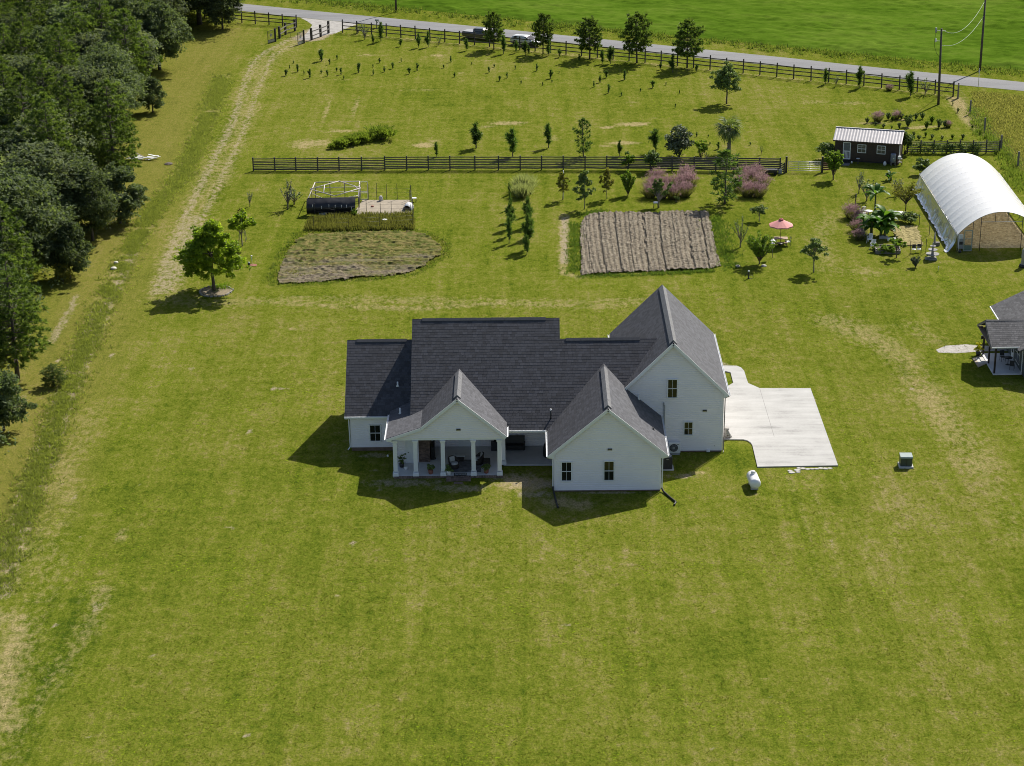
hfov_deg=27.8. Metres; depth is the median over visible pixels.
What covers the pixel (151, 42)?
oak tree
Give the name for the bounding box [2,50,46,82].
oak tree
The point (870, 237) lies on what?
plastic chair
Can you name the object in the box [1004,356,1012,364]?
bistro table
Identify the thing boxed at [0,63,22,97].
pine tree
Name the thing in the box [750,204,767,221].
fruit tree
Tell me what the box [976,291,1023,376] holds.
house
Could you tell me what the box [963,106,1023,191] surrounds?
fence weeds
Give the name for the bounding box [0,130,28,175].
oak tree
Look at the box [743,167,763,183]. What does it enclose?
pink grass
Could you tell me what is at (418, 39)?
young pine
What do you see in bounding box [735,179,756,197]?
pink grass
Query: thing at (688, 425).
window
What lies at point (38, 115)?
pine tree
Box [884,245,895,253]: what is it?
leafy shrub
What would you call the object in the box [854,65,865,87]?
young pine
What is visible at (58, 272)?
vine shrub
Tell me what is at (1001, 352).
metal chair
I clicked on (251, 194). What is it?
sapling
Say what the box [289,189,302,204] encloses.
sapling
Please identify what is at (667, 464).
air conditioner
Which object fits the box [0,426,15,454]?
oak tree
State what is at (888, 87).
pink grass
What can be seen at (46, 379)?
pine bough shrub
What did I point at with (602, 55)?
young pine
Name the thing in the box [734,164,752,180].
pink grass
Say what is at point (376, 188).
garden fence
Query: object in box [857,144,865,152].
window
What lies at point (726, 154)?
pine tree
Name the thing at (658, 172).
pink grass
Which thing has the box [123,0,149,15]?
pine tree
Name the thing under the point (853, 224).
pink grass
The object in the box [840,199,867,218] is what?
pink grass
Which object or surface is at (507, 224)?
young pine
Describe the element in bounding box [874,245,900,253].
raised bed
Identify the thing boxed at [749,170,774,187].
pink grass
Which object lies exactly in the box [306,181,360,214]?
frame
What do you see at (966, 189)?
hoop house
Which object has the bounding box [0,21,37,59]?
pine tree
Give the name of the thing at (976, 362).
paver pad
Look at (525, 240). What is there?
young pine
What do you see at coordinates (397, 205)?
sand yard
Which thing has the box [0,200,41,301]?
pine tree
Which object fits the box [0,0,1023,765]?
lawn
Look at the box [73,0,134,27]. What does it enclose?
oak tree
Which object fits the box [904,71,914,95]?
young pine
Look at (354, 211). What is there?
leafy shrub
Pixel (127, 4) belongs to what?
oak tree
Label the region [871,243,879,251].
potted plant
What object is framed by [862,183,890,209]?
banana plant
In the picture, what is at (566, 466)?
window
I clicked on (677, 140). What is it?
magnolia bush
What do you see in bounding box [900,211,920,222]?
leafy shrub
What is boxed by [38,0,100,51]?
oak tree
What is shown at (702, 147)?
pale bush
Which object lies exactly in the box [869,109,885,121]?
pink grass
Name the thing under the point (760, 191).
pink grass
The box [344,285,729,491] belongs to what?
white house
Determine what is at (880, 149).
window
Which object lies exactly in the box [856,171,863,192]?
sapling
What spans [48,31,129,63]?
oak tree
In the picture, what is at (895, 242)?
leafy shrub
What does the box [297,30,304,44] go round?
entrance gate
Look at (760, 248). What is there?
shrub
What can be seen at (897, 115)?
pink grass
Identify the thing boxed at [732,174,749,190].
pink grass
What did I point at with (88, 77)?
oak tree
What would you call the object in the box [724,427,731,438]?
lion statue
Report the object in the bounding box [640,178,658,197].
pink grass
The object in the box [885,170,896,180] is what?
banana plant
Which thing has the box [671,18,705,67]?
pine tree
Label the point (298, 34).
gate
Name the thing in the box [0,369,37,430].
oak tree
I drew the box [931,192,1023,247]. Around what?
mulch bed
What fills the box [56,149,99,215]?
oak tree
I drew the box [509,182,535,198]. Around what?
pampas grass
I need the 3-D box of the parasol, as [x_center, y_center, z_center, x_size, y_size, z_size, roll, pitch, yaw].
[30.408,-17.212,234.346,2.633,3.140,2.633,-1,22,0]
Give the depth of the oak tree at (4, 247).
210.97 m
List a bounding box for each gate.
[267,28,275,42]
[288,32,309,38]
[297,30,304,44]
[785,156,823,172]
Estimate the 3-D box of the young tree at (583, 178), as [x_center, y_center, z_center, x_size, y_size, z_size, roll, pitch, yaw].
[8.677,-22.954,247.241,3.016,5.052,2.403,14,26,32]
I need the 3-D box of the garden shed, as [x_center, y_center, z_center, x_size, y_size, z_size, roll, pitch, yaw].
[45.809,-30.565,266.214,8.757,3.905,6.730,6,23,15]
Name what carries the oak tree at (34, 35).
on the lawn at (160, 356)
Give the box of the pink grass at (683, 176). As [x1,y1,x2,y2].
[670,170,692,188]
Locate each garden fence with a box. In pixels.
[313,213,412,227]
[314,203,410,216]
[368,184,410,199]
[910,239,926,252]
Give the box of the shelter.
[402,202,411,209]
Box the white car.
[510,34,540,46]
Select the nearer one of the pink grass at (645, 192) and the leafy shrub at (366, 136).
the pink grass at (645, 192)
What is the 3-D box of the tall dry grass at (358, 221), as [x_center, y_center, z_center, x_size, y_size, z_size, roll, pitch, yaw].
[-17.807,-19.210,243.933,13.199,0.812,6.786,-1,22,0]
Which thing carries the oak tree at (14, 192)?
on the lawn at (160, 356)
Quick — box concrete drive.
[723,365,837,467]
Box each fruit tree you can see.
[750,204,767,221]
[799,238,828,272]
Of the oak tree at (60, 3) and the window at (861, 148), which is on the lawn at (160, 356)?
the oak tree at (60, 3)
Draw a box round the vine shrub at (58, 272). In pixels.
[53,260,73,280]
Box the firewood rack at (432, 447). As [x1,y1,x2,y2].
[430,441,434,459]
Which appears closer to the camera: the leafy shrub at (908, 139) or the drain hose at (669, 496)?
the drain hose at (669, 496)
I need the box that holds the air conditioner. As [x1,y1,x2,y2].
[661,454,673,470]
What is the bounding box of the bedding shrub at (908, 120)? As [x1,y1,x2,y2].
[903,114,912,125]
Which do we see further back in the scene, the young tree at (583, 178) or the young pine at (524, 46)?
the young pine at (524, 46)
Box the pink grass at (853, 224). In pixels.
[847,218,862,230]
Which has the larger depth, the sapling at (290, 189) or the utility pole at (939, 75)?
the utility pole at (939, 75)
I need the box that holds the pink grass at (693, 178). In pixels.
[677,168,700,187]
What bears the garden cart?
on the lawn at (160, 356)
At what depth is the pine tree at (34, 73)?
269.95 m
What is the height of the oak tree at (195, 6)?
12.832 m
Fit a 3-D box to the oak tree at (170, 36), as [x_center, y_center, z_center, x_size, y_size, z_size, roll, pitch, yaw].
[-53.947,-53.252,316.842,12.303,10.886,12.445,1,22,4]
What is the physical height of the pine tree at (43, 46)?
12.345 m
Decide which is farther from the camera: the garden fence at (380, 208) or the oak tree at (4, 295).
the garden fence at (380, 208)
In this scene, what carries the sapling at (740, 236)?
on the lawn at (160, 356)
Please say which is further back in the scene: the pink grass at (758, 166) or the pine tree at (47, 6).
the pine tree at (47, 6)
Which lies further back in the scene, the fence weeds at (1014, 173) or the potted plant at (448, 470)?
the fence weeds at (1014, 173)
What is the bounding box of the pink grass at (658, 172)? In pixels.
[646,165,666,179]
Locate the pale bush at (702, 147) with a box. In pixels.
[695,140,708,156]
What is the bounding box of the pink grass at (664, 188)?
[655,182,669,198]
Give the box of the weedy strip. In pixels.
[0,72,239,599]
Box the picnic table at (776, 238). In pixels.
[773,237,787,245]
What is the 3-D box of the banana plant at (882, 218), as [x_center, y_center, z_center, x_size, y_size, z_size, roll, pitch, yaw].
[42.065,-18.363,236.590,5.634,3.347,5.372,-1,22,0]
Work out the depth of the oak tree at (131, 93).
279.47 m
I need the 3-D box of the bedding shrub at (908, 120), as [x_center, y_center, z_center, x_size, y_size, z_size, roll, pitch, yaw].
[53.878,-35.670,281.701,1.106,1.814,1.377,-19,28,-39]
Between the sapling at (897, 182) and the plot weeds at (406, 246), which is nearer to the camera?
the plot weeds at (406, 246)
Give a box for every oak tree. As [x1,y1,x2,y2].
[0,11,38,40]
[0,86,58,127]
[0,107,97,170]
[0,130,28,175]
[0,137,129,224]
[0,161,79,254]
[0,176,68,268]
[0,233,35,293]
[0,265,40,345]
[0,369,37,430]
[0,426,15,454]
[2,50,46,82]
[8,0,88,24]
[18,25,63,57]
[20,60,96,101]
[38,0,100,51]
[38,218,94,277]
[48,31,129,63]
[50,60,129,126]
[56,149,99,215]
[58,107,136,167]
[61,158,120,240]
[69,77,138,126]
[71,47,150,110]
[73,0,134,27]
[76,17,163,79]
[80,40,149,82]
[83,0,164,44]
[98,161,151,224]
[133,0,194,69]
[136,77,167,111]
[142,0,188,24]
[168,0,190,19]
[183,0,240,24]
[196,0,244,28]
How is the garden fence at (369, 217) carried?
on the lawn at (160, 356)
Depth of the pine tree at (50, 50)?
283.79 m
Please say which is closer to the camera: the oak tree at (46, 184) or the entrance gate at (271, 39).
the oak tree at (46, 184)
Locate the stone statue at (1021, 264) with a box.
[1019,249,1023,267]
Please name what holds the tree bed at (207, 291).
on the lawn at (160, 356)
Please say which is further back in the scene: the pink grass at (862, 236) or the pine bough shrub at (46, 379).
the pink grass at (862, 236)
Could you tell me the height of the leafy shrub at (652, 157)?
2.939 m
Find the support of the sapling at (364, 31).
on the lawn at (160, 356)
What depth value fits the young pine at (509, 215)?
237.93 m
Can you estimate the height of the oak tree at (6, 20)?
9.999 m
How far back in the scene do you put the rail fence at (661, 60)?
316.67 m
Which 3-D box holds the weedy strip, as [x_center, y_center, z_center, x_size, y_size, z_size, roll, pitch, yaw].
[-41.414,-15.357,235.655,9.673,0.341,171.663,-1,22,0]
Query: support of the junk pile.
on the lawn at (160, 356)
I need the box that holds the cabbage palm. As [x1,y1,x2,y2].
[714,115,745,149]
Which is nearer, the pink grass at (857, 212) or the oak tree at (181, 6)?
the pink grass at (857, 212)
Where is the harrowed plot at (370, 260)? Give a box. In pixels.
[277,230,441,282]
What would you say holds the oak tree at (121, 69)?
on the lawn at (160, 356)
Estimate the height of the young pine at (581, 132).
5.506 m
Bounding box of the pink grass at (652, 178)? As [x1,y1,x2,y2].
[641,171,662,187]
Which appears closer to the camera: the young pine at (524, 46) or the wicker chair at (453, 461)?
the wicker chair at (453, 461)
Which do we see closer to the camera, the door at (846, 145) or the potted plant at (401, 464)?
the potted plant at (401, 464)
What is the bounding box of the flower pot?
[973,342,983,355]
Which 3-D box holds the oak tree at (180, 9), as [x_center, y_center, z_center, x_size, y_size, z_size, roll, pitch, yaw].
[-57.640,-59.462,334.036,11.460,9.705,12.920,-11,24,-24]
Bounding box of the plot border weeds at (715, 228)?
[562,207,748,278]
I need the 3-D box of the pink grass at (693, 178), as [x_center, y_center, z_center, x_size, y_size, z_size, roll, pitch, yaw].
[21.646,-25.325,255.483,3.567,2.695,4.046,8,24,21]
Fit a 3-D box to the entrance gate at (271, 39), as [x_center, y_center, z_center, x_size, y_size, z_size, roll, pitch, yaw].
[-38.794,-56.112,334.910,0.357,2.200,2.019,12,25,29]
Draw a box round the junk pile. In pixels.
[126,153,160,159]
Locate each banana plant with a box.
[856,204,903,235]
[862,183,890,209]
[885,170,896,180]
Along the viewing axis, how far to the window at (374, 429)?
181.26 m
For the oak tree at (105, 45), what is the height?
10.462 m
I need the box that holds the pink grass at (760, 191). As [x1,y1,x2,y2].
[747,178,770,197]
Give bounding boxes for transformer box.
[898,453,913,468]
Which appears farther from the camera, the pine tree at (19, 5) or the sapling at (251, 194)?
the pine tree at (19, 5)
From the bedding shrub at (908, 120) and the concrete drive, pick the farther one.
the bedding shrub at (908, 120)
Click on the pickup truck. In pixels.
(477, 30)
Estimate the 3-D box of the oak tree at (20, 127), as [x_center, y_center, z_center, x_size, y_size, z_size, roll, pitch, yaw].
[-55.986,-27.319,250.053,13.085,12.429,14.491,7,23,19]
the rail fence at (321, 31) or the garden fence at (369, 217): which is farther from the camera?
the rail fence at (321, 31)
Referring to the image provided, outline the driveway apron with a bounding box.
[298,18,355,39]
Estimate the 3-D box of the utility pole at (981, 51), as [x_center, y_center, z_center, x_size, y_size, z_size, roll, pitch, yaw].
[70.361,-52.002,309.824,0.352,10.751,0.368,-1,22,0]
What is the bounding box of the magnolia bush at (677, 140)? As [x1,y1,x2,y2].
[664,124,694,156]
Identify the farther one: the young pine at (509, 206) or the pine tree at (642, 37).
the pine tree at (642, 37)
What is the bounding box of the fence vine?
[910,142,982,153]
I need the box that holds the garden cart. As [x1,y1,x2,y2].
[763,168,780,174]
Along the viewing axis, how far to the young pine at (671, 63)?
312.31 m
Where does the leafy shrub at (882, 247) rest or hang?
in the raised bed at (878, 252)
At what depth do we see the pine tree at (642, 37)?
316.85 m
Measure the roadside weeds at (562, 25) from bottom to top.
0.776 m
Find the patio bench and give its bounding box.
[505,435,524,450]
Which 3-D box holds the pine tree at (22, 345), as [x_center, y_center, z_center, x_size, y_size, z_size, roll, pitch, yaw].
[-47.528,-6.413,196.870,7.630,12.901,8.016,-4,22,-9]
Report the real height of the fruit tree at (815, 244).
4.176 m
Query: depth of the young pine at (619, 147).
269.31 m
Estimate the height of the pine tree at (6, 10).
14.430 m
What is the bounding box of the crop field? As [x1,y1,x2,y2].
[332,0,1023,70]
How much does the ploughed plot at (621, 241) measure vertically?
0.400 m
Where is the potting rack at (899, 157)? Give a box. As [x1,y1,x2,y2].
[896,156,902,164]
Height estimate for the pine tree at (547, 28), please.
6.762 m
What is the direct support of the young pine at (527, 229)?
on the lawn at (160, 356)
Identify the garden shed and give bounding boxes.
[833,126,905,165]
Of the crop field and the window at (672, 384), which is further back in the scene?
the crop field
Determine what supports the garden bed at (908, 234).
on the lawn at (160, 356)
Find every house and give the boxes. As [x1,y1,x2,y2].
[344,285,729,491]
[915,153,1023,251]
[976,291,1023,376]
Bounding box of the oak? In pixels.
[709,61,741,103]
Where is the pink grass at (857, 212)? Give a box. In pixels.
[846,206,867,221]
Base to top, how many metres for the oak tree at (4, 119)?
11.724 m
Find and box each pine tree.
[0,0,18,16]
[0,3,13,32]
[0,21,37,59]
[0,22,26,59]
[0,56,23,86]
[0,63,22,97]
[0,74,43,133]
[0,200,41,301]
[0,252,54,378]
[8,12,37,40]
[9,0,45,32]
[14,0,39,11]
[20,91,80,157]
[23,54,64,101]
[38,27,78,65]
[39,0,60,23]
[39,22,81,70]
[48,73,88,117]
[51,92,96,159]
[55,0,98,39]
[77,78,142,190]
[83,0,119,32]
[107,7,151,82]
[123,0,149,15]
[481,10,504,48]
[531,13,554,53]
[573,15,603,58]
[619,11,653,62]
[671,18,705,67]
[708,148,743,203]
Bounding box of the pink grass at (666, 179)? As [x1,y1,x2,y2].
[659,172,681,189]
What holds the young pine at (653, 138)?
on the lawn at (160, 356)
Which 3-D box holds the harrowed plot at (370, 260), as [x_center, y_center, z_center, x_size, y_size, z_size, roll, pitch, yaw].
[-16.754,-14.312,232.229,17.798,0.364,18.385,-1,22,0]
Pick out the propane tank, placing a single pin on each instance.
(754, 482)
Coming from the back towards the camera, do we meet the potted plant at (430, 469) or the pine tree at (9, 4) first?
the pine tree at (9, 4)
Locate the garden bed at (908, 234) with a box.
[893,225,922,244]
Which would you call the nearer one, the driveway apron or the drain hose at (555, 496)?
the drain hose at (555, 496)
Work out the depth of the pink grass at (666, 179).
254.56 m
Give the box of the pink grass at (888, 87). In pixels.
[884,84,893,90]
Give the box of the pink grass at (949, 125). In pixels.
[942,119,952,127]
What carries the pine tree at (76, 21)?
on the lawn at (160, 356)
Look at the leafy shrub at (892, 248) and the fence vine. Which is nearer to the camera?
the leafy shrub at (892, 248)
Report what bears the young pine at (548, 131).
on the lawn at (160, 356)
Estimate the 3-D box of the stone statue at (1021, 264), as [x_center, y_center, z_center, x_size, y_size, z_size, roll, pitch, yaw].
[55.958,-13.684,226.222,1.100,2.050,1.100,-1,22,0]
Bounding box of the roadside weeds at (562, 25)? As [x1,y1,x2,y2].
[257,0,1023,75]
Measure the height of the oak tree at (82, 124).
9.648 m
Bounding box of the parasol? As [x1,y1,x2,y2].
[769,218,792,244]
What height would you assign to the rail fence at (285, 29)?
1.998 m
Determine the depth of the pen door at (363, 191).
252.56 m
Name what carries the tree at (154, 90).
on the lawn at (160, 356)
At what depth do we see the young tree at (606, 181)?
250.84 m
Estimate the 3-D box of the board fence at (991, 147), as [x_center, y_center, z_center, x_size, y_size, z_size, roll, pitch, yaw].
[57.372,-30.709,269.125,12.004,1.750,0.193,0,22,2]
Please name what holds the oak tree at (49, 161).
on the lawn at (160, 356)
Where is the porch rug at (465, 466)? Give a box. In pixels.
[451,460,480,471]
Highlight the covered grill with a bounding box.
[543,441,547,457]
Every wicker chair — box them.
[448,455,458,469]
[476,452,483,464]
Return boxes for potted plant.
[398,453,405,467]
[427,464,434,473]
[445,464,453,474]
[481,463,490,473]
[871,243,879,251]
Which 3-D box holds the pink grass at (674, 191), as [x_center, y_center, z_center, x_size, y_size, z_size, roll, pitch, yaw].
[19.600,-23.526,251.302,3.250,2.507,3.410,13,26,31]
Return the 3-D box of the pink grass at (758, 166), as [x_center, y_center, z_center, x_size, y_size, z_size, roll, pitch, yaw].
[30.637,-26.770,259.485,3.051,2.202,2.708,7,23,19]
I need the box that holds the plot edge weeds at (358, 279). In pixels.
[262,227,452,286]
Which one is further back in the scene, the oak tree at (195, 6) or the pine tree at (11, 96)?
the oak tree at (195, 6)
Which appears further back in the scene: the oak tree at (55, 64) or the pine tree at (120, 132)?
the oak tree at (55, 64)
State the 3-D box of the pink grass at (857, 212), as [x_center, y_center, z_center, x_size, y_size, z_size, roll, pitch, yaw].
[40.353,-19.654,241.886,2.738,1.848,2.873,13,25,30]
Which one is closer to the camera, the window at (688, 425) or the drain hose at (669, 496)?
the drain hose at (669, 496)
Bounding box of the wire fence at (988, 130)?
[957,85,1023,165]
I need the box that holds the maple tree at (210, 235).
[173,219,252,290]
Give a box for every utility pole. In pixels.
[934,28,943,104]
[979,0,985,70]
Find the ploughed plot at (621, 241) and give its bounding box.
[580,210,720,274]
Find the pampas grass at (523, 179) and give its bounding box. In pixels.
[506,172,540,190]
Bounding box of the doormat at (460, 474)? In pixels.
[454,473,466,475]
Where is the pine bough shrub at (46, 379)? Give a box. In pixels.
[38,363,67,385]
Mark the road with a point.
(945, 78)
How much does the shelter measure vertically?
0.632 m
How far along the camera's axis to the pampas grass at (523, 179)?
254.78 m
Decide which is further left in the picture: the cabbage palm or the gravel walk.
the cabbage palm
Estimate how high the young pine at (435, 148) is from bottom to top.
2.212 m
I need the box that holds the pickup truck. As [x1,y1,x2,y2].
[461,27,496,40]
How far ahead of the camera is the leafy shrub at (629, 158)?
263.02 m
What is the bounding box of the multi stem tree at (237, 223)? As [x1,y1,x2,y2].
[227,208,256,245]
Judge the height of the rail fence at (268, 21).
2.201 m
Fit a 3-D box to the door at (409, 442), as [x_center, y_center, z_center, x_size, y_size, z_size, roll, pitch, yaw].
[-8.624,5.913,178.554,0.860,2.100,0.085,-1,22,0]
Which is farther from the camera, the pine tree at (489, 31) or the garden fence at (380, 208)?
the pine tree at (489, 31)
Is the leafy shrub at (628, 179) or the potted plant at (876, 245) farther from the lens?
the leafy shrub at (628, 179)
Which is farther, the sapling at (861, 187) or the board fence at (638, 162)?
the board fence at (638, 162)
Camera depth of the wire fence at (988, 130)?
278.20 m
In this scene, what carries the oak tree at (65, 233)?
on the lawn at (160, 356)
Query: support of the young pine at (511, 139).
on the lawn at (160, 356)
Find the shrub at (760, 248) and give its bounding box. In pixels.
[744,230,776,263]
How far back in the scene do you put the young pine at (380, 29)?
334.53 m
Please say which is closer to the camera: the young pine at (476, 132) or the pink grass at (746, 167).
the pink grass at (746, 167)
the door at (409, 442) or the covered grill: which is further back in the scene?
the covered grill
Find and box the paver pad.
[972,356,986,366]
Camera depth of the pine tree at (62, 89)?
266.03 m
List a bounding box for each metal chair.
[999,350,1005,361]
[1009,360,1014,370]
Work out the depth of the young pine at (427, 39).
330.30 m
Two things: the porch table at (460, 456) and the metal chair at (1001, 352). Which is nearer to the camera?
the porch table at (460, 456)
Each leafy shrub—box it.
[326,142,335,148]
[332,137,353,147]
[342,133,364,145]
[349,130,375,141]
[351,209,357,215]
[363,124,397,140]
[620,169,635,194]
[621,151,635,168]
[643,149,661,170]
[816,142,834,156]
[824,150,843,179]
[877,244,889,253]
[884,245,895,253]
[889,237,906,257]
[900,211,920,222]
[902,129,914,153]
[910,256,920,266]
[912,157,930,173]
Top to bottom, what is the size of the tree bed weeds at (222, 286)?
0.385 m
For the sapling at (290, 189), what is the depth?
248.93 m
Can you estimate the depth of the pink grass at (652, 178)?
254.98 m
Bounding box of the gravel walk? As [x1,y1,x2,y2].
[937,344,1006,352]
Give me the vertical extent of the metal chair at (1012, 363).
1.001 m
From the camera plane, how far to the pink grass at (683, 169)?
258.56 m
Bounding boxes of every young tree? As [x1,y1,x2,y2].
[149,41,162,76]
[555,172,571,199]
[572,170,595,208]
[598,167,613,198]
[647,178,672,207]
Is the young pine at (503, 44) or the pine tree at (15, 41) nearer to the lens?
the pine tree at (15, 41)
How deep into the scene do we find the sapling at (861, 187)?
249.44 m
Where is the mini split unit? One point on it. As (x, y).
(674, 447)
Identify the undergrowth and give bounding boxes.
[0,10,203,369]
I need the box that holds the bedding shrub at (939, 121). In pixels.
[936,118,942,127]
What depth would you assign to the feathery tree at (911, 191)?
245.12 m
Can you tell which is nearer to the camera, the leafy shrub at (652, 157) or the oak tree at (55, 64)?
the leafy shrub at (652, 157)
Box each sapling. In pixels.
[247,191,252,205]
[280,179,293,208]
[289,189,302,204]
[359,23,369,39]
[732,216,748,247]
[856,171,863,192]
[859,179,876,200]
[893,178,903,189]
[920,78,932,94]
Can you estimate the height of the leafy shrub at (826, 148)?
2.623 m
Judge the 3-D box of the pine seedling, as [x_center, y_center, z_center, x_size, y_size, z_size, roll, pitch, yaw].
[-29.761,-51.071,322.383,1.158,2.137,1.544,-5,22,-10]
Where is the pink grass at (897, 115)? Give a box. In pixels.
[890,109,901,119]
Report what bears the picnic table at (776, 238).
on the lawn at (160, 356)
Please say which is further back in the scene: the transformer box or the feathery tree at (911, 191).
the feathery tree at (911, 191)
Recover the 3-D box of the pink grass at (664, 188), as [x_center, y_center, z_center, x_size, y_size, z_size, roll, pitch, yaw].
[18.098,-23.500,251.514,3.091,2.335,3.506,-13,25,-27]
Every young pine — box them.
[378,22,383,38]
[416,33,420,47]
[423,31,429,46]
[434,142,437,156]
[463,38,467,48]
[468,121,484,147]
[500,34,506,53]
[502,203,515,223]
[504,127,519,155]
[504,217,512,242]
[505,210,514,231]
[520,213,534,238]
[521,234,529,251]
[522,39,527,54]
[522,196,533,220]
[524,205,534,226]
[543,122,552,147]
[545,39,550,53]
[572,117,593,156]
[599,49,604,63]
[605,45,614,63]
[616,140,622,155]
[647,128,660,151]
[667,54,675,72]
[823,68,829,84]
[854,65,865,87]
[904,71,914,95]
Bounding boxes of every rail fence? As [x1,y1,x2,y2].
[204,9,296,27]
[278,19,295,38]
[310,21,329,39]
[342,19,954,93]
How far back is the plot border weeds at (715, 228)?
232.48 m
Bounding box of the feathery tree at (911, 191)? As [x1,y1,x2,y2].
[891,181,922,210]
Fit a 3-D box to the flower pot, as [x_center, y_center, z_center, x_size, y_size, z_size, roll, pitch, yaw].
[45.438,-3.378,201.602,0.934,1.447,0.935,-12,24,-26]
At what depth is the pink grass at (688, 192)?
252.06 m
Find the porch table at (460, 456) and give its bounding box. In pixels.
[455,453,464,461]
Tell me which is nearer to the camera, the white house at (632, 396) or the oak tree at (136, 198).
the white house at (632, 396)
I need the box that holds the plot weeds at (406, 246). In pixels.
[272,229,449,279]
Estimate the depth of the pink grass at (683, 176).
254.76 m
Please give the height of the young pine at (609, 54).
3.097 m
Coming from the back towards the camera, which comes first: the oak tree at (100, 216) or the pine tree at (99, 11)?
the pine tree at (99, 11)
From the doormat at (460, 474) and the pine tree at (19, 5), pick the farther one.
the pine tree at (19, 5)
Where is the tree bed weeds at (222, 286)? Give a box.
[210,280,231,291]
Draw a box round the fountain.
[925,242,938,259]
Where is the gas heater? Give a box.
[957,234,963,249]
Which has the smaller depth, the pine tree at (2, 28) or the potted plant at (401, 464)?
the potted plant at (401, 464)
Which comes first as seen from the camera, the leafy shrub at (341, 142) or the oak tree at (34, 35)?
the leafy shrub at (341, 142)
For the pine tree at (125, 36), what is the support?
on the lawn at (160, 356)
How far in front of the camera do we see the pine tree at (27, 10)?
308.68 m
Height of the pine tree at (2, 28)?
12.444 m
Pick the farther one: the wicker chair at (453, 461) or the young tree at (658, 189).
the young tree at (658, 189)
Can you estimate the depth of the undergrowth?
223.94 m
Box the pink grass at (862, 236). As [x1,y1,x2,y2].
[851,228,869,240]
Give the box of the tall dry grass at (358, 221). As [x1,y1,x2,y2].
[304,209,415,231]
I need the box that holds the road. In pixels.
[238,3,1023,90]
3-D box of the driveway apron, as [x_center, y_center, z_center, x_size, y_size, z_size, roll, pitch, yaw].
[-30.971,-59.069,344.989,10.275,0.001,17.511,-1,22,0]
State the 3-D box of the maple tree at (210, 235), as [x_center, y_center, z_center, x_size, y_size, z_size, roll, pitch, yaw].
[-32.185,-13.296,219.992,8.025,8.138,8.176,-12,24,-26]
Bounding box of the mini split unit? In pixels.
[669,441,680,454]
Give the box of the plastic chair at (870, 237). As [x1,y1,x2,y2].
[866,233,872,243]
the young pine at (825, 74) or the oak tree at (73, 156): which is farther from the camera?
the young pine at (825, 74)
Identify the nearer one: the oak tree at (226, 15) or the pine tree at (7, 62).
the pine tree at (7, 62)
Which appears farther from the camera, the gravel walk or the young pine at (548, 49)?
the young pine at (548, 49)
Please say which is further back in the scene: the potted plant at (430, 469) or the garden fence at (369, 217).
the garden fence at (369, 217)
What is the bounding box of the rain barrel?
[890,153,895,165]
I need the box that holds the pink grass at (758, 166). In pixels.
[746,162,767,177]
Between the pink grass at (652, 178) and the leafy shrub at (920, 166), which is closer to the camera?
the pink grass at (652, 178)
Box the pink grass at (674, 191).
[662,181,686,199]
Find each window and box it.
[369,424,380,441]
[561,461,571,481]
[603,461,614,480]
[667,379,677,398]
[683,421,692,435]
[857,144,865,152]
[877,145,885,153]
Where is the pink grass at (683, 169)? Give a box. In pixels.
[674,163,696,175]
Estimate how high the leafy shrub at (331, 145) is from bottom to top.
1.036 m
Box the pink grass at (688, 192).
[676,177,697,197]
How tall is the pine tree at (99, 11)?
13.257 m
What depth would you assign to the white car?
330.68 m
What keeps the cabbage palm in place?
on the lawn at (160, 356)
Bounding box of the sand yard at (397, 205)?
[357,200,409,213]
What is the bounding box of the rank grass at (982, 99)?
[971,90,1023,172]
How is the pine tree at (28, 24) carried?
on the lawn at (160, 356)
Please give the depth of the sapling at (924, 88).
297.91 m
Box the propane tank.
[746,470,760,489]
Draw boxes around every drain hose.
[552,486,558,507]
[661,488,676,505]
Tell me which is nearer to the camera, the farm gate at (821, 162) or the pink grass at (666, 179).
the pink grass at (666, 179)
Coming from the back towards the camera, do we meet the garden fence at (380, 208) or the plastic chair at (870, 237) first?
the garden fence at (380, 208)
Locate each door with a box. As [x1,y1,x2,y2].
[360,182,367,199]
[407,440,413,462]
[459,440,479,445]
[843,142,850,158]
[963,230,972,250]
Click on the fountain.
(932, 254)
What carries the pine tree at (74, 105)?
on the lawn at (160, 356)
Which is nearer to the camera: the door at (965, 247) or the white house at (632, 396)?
the white house at (632, 396)
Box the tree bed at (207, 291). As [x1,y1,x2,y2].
[201,286,230,296]
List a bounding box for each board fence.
[252,156,784,172]
[907,140,1000,152]
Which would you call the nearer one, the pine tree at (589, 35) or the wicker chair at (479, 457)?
the wicker chair at (479, 457)
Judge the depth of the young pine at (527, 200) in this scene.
241.02 m
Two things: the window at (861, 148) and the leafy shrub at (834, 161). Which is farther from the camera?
the window at (861, 148)
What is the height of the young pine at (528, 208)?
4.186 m
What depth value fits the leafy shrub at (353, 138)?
276.06 m
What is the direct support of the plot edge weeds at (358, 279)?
on the lawn at (160, 356)
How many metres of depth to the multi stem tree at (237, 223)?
234.65 m
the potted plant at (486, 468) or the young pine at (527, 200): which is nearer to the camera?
the potted plant at (486, 468)
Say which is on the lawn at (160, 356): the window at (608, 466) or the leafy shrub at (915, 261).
the leafy shrub at (915, 261)

